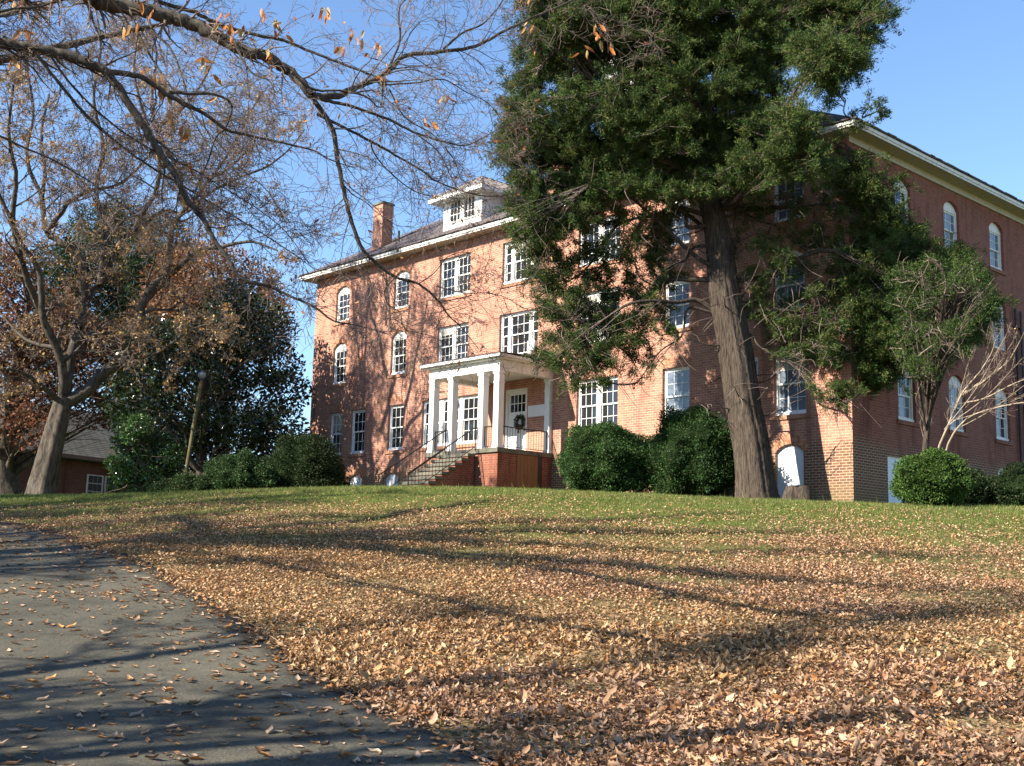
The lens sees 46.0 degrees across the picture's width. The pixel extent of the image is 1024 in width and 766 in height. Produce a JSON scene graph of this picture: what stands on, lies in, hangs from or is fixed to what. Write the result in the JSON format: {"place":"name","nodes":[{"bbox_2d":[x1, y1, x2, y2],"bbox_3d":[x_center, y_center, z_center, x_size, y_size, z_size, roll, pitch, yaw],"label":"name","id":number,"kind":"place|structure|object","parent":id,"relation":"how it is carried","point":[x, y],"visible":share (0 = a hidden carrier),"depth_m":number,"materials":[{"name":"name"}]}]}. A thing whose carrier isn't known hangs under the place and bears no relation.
{"place":"outdoors","nodes":[
{"label":"outdoors","id":0,"kind":"place"},
{"bbox_2d":[0,519,524,765],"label":"driveway","id":1,"kind":"structure","parent":0,"point":[22,705],"depth_m":10.86,"materials":[{"name":"grey asphalt"}]},
{"bbox_2d":[0,482,1023,765],"bbox_3d":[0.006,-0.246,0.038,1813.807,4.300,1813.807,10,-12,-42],"label":"ground","id":2,"kind":"structure","parent":0,"point":[448,728],"depth_m":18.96,"materials":[{"name":"brown plant"}]},
{"bbox_2d":[0,403,134,494],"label":"brick cottage","id":3,"kind":"structure","parent":2,"relation":"on","point":[81,471],"depth_m":60.97,"materials":[{"name":"red"}]},
{"bbox_2d":[85,474,103,493],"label":"window","id":4,"kind":"structure","parent":3,"relation":"in","point":[94,483],"depth_m":61.29,"materials":[{"name":"white paint"}]},
{"bbox_2d":[103,476,115,492],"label":"window","id":5,"kind":"structure","parent":3,"relation":"in","point":[106,489],"depth_m":62.00,"materials":[{"name":"white paint"}]},
{"bbox_2d":[0,231,169,494],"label":"russet oak","id":6,"kind":"object","parent":2,"relation":"on","point":[19,420],"visible":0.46,"depth_m":53.48,"materials":[{"name":"brown plant"}]},
{"bbox_2d":[15,186,202,492],"bbox_3d":[-21.035,-2.524,63.264,10.327,17.338,9.786,5,-10,-22],"label":"tree","id":7,"kind":"object","parent":2,"relation":"on","point":[135,259],"visible":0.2,"depth_m":62.33,"materials":[{"name":"brown plant"}]},
{"bbox_2d":[80,390,199,445],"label":"evergreen thicket","id":8,"kind":"object","parent":2,"relation":"on","point":[162,407],"depth_m":75.30,"materials":[{"name":"green plant"}]},
{"bbox_2d":[97,409,186,492],"bbox_3d":[-14.342,2.797,46.955,3.649,3.778,2.667,6,-10,-27],"label":"holly shrub","id":9,"kind":"object","parent":2,"relation":"on","point":[152,454],"visible":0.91,"depth_m":46.52,"materials":[{"name":"green plant"}]},
{"bbox_2d":[145,477,170,492],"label":"hedge shrub","id":10,"kind":"object","parent":2,"relation":"on","point":[161,483],"visible":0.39,"depth_m":45.15,"materials":[{"name":"green plant"}]},
{"bbox_2d":[0,0,330,494],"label":"oak tree","id":11,"kind":"object","parent":2,"relation":"on","point":[44,475],"visible":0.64,"depth_m":46.90,"materials":[{"name":"brown plant"}]},
{"bbox_2d":[158,470,215,491],"bbox_3d":[-11.934,4.003,45.352,2.488,1.511,2.848,10,-12,-42],"label":"hedge shrub","id":12,"kind":"object","parent":2,"relation":"on","point":[184,480],"visible":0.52,"depth_m":44.64,"materials":[{"name":"green plant"}]},
{"bbox_2d":[184,370,205,471],"bbox_3d":[-12.309,1.922,46.622,0.671,4.936,0.294,3,-9,-9],"label":"lamp post","id":13,"kind":"object","parent":2,"relation":"on","point":[202,375],"visible":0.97,"depth_m":46.66,"materials":[{"name":"brown wood"}]},
{"bbox_2d":[87,263,314,478],"bbox_3d":[-13.205,-0.086,51.703,10.194,10.335,8.078,1,-9,1],"label":"magnolia tree","id":14,"kind":"object","parent":2,"relation":"on","point":[216,428],"visible":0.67,"depth_m":51.13,"materials":[{"name":"green plant"}]},
{"bbox_2d":[120,228,304,454],"bbox_3d":[-14.484,-1.018,58.775,8.877,13.055,7.374,4,-9,-16],"label":"russet oak","id":15,"kind":"object","parent":2,"relation":"on","point":[202,264],"visible":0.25,"depth_m":59.26,"materials":[{"name":"brown plant"}]},
{"bbox_2d":[203,447,280,490],"bbox_3d":[-10.212,3.562,45.305,2.944,2.289,3.547,10,-12,-42],"label":"boxwood","id":16,"kind":"object","parent":2,"relation":"on","point":[245,468],"visible":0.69,"depth_m":44.53,"materials":[{"name":"green plant"}]},
{"bbox_2d":[258,430,354,487],"bbox_3d":[-8.153,3.378,46.882,3.577,3.249,4.258,10,-12,-42],"label":"boxwood","id":17,"kind":"object","parent":2,"relation":"on","point":[301,460],"visible":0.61,"depth_m":45.71,"materials":[{"name":"green plant"}]},
{"bbox_2d":[0,0,677,388],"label":"chestnut tree","id":18,"kind":"object","parent":2,"relation":"on","point":[26,50],"visible":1,"depth_m":12.36,"materials":[{"name":"brown plant"}]},
{"bbox_2d":[0,486,1023,765],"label":"fallen leaves","id":19,"kind":"object","parent":2,"relation":"on","point":[492,630],"visible":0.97,"depth_m":13.98,"materials":[{"name":"brown plant"}]},
{"bbox_2d":[553,419,655,493],"bbox_3d":[2.947,2.344,37.087,3.436,2.569,3.805,10,-12,-42],"label":"boxwood","id":20,"kind":"object","parent":2,"relation":"on","point":[599,456],"visible":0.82,"depth_m":36.23,"materials":[{"name":"green plant"}]},
{"bbox_2d":[299,51,1023,503],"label":"brick hall","id":21,"kind":"structure","parent":2,"relation":"on","point":[385,425],"depth_m":42.59,"materials":[{"name":"red brick"}]},
{"bbox_2d":[330,412,342,457],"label":"window","id":22,"kind":"structure","parent":21,"relation":"in","point":[336,421],"depth_m":54.28,"materials":[{"name":"white paint"}]},
{"bbox_2d":[329,343,346,387],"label":"window","id":23,"kind":"structure","parent":21,"relation":"in","point":[340,352],"depth_m":54.72,"materials":[{"name":"white paint"}]},
{"bbox_2d":[333,286,349,325],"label":"window","id":24,"kind":"structure","parent":21,"relation":"in","point":[345,314],"depth_m":55.10,"materials":[{"name":"white paint"}]},
{"bbox_2d":[347,409,364,456],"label":"window","id":25,"kind":"structure","parent":21,"relation":"in","point":[358,428],"depth_m":53.05,"materials":[{"name":"white paint"}]},
{"bbox_2d":[384,404,403,453],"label":"window","id":26,"kind":"structure","parent":21,"relation":"in","point":[396,411],"depth_m":51.09,"materials":[{"name":"white paint"}]},
{"bbox_2d":[387,331,406,378],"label":"window","id":27,"kind":"structure","parent":21,"relation":"in","point":[399,356],"depth_m":51.56,"materials":[{"name":"white paint"}]},
{"bbox_2d":[391,271,409,312],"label":"window","id":28,"kind":"structure","parent":21,"relation":"in","point":[406,288],"depth_m":51.94,"materials":[{"name":"white paint"}]},
{"bbox_2d":[418,394,477,450],"bbox_3d":[-2.466,1.616,48.436,0.290,2.070,3.700,10,-12,-42],"label":"window","id":29,"kind":"structure","parent":21,"relation":"in","point":[467,412],"depth_m":48.02,"materials":[{"name":"white paint"}]},
{"bbox_2d":[438,322,468,360],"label":"window","id":30,"kind":"structure","parent":21,"relation":"in","point":[459,349],"depth_m":48.99,"materials":[{"name":"white paint"}]},
{"bbox_2d":[437,254,471,302],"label":"window","id":31,"kind":"structure","parent":21,"relation":"in","point":[452,268],"depth_m":49.47,"materials":[{"name":"white paint"}]},
{"bbox_2d":[508,392,525,449],"bbox_3d":[0.217,1.561,45.595,0.052,2.420,1.008,10,-12,-42],"label":"door","id":32,"kind":"structure","parent":21,"relation":"in","point":[517,401],"depth_m":45.67,"materials":[{"name":"white paint"}]},
{"bbox_2d":[499,243,538,288],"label":"window","id":33,"kind":"structure","parent":21,"relation":"in","point":[514,265],"depth_m":46.85,"materials":[{"name":"white paint"}]},
{"bbox_2d":[513,413,525,432],"bbox_3d":[0.279,1.520,45.400,0.273,0.784,0.657,10,-12,-42],"label":"wreath","id":34,"kind":"object","parent":21,"relation":"attached to","point":[522,420],"visible":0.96,"depth_m":45.34,"materials":[{"name":"green plant"}]},
{"bbox_2d":[501,309,537,354],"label":"window","id":35,"kind":"structure","parent":21,"relation":"in","point":[526,326],"depth_m":46.27,"materials":[{"name":"white paint"}]},
{"bbox_2d":[516,454,541,488],"bbox_3d":[0.612,3.624,42.917,1.250,2.080,0.028,10,-12,-42],"label":"cellar door","id":36,"kind":"structure","parent":21,"relation":"in","point":[529,468],"depth_m":42.96,"materials":[{"name":"brown wood"}]},
{"bbox_2d":[528,404,543,416],"bbox_3d":[0.931,1.023,44.689,0.036,0.420,0.960,10,-12,-42],"label":"notice board","id":37,"kind":"object","parent":21,"relation":"attached to","point":[535,410],"visible":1,"depth_m":44.71,"materials":[{"name":"white"}]},
{"bbox_2d":[576,217,619,269],"bbox_3d":[3.199,-5.049,43.520,0.290,1.810,2.290,10,-12,-42],"label":"window","id":38,"kind":"structure","parent":21,"relation":"in","point":[602,229],"depth_m":43.51,"materials":[{"name":"white paint"}]},
{"bbox_2d":[578,376,617,428],"bbox_3d":[3.095,0.785,42.646,0.175,1.930,1.980,10,-12,-42],"label":"window","id":39,"kind":"structure","parent":21,"relation":"in","point":[593,407],"depth_m":42.62,"materials":[{"name":"white paint"}]},
{"bbox_2d":[580,288,620,341],"bbox_3d":[3.129,-2.318,43.094,0.290,2.000,2.290,10,-12,-42],"label":"window","id":40,"kind":"structure","parent":21,"relation":"in","point":[592,296],"depth_m":43.36,"materials":[{"name":"white paint"}]},
{"bbox_2d":[658,366,688,429],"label":"window","id":41,"kind":"structure","parent":21,"relation":"in","point":[679,382],"depth_m":40.16,"materials":[{"name":"white paint"}]},
{"bbox_2d":[660,274,691,334],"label":"window","id":42,"kind":"structure","parent":21,"relation":"in","point":[685,285],"depth_m":40.52,"materials":[{"name":"grey glass"}]},
{"bbox_2d":[662,199,691,250],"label":"window","id":43,"kind":"structure","parent":21,"relation":"in","point":[685,231],"depth_m":40.80,"materials":[{"name":"white glass"}]},
{"bbox_2d":[726,357,757,421],"bbox_3d":[7.361,0.246,38.035,0.290,2.070,1.310,10,-12,-42],"label":"window","id":44,"kind":"structure","parent":21,"relation":"in","point":[756,358],"depth_m":37.89,"materials":[{"name":"white paint"}]},
{"bbox_2d":[769,175,806,227],"bbox_3d":[8.675,-5.803,37.723,0.290,1.791,1.370,10,-12,-42],"label":"window","id":45,"kind":"structure","parent":21,"relation":"in","point":[776,189],"depth_m":37.86,"materials":[{"name":"grey glass"}]},
{"bbox_2d":[769,251,807,315],"bbox_3d":[8.605,-3.097,37.301,0.290,2.031,1.370,10,-12,-42],"label":"window","id":46,"kind":"structure","parent":21,"relation":"in","point":[788,289],"depth_m":37.31,"materials":[{"name":"grey glass"}]},
{"bbox_2d":[770,352,809,420],"bbox_3d":[8.520,0.085,36.808,0.290,2.070,1.380,10,-12,-42],"label":"window","id":47,"kind":"structure","parent":21,"relation":"in","point":[784,391],"depth_m":36.89,"materials":[{"name":"white paint"}]},
{"bbox_2d":[893,181,907,222],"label":"window","id":48,"kind":"structure","parent":21,"relation":"in","point":[904,193],"depth_m":38.59,"materials":[{"name":"white glass"}]},
{"bbox_2d":[897,371,919,426],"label":"window","id":49,"kind":"structure","parent":21,"relation":"in","point":[905,403],"depth_m":37.50,"materials":[{"name":"white paint"}]},
{"bbox_2d":[943,202,956,245],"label":"window","id":50,"kind":"structure","parent":21,"relation":"in","point":[949,212],"depth_m":40.68,"materials":[{"name":"white glass"}]},
{"bbox_2d":[949,376,968,436],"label":"window","id":51,"kind":"structure","parent":21,"relation":"in","point":[954,379],"depth_m":39.71,"materials":[{"name":"white paint"}]},
{"bbox_2d":[989,223,1006,275],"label":"window","id":52,"kind":"structure","parent":21,"relation":"in","point":[994,234],"depth_m":42.85,"materials":[{"name":"white glass"}]},
{"bbox_2d":[993,307,1009,355],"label":"window","id":53,"kind":"structure","parent":21,"relation":"in","point":[1001,336],"depth_m":42.47,"materials":[{"name":"grey glass"}]},
{"bbox_2d":[995,388,1013,445],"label":"window","id":54,"kind":"structure","parent":21,"relation":"in","point":[1001,424],"depth_m":41.92,"materials":[{"name":"white paint"}]},
{"bbox_2d":[636,402,734,496],"bbox_3d":[5.455,2.105,36.182,3.308,3.182,3.502,-2,-9,19],"label":"boxwood","id":55,"kind":"object","parent":2,"relation":"on","point":[689,451],"visible":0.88,"depth_m":35.27,"materials":[{"name":"green plant"}]},
{"bbox_2d":[475,0,1022,498],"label":"cedar tree","id":56,"kind":"object","parent":2,"relation":"on","point":[673,130],"visible":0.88,"depth_m":35.27,"materials":[{"name":"green plant"}]},
{"bbox_2d":[782,485,811,500],"bbox_3d":[7.903,3.140,33.177,0.938,0.628,1.013,10,-12,-42],"label":"tree stump","id":57,"kind":"object","parent":2,"relation":"on","point":[796,492],"visible":0.66,"depth_m":32.92,"materials":[{"name":"brown wood"}]},
{"bbox_2d":[887,446,975,506],"bbox_3d":[10.373,2.328,29.846,2.090,1.573,2.050,10,-12,-42],"label":"boxwood","id":58,"kind":"object","parent":2,"relation":"on","point":[935,476],"visible":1,"depth_m":29.32,"materials":[{"name":"green plant"}]},
{"bbox_2d":[880,250,1001,451],"bbox_3d":[11.076,-0.297,31.043,3.031,6.589,2.678,-1,-9,18],"label":"young cedar","id":59,"kind":"object","parent":2,"relation":"on","point":[932,360],"visible":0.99,"depth_m":31.22,"materials":[{"name":"green plant"}]},
{"bbox_2d":[918,319,1023,450],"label":"crape myrtle","id":60,"kind":"object","parent":2,"relation":"on","point":[958,398],"visible":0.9,"depth_m":29.99,"materials":[{"name":"beige plant"}]},
{"bbox_2d":[954,467,992,504],"bbox_3d":[11.948,2.760,31.798,1.446,1.141,1.454,0,-9,10],"label":"boxwood","id":61,"kind":"object","parent":2,"relation":"on","point":[979,489],"visible":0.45,"depth_m":31.27,"materials":[{"name":"green plant"}]},
{"bbox_2d":[984,460,1023,505],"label":"boxwood","id":62,"kind":"object","parent":2,"relation":"on","point":[1007,485],"visible":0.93,"depth_m":30.90,"materials":[{"name":"green plant"}]},
{"bbox_2d":[0,0,1023,468],"label":"sky","id":63,"kind":"structure","parent":0,"point":[952,82],"materials":[{"name":"blue"}]}
]}

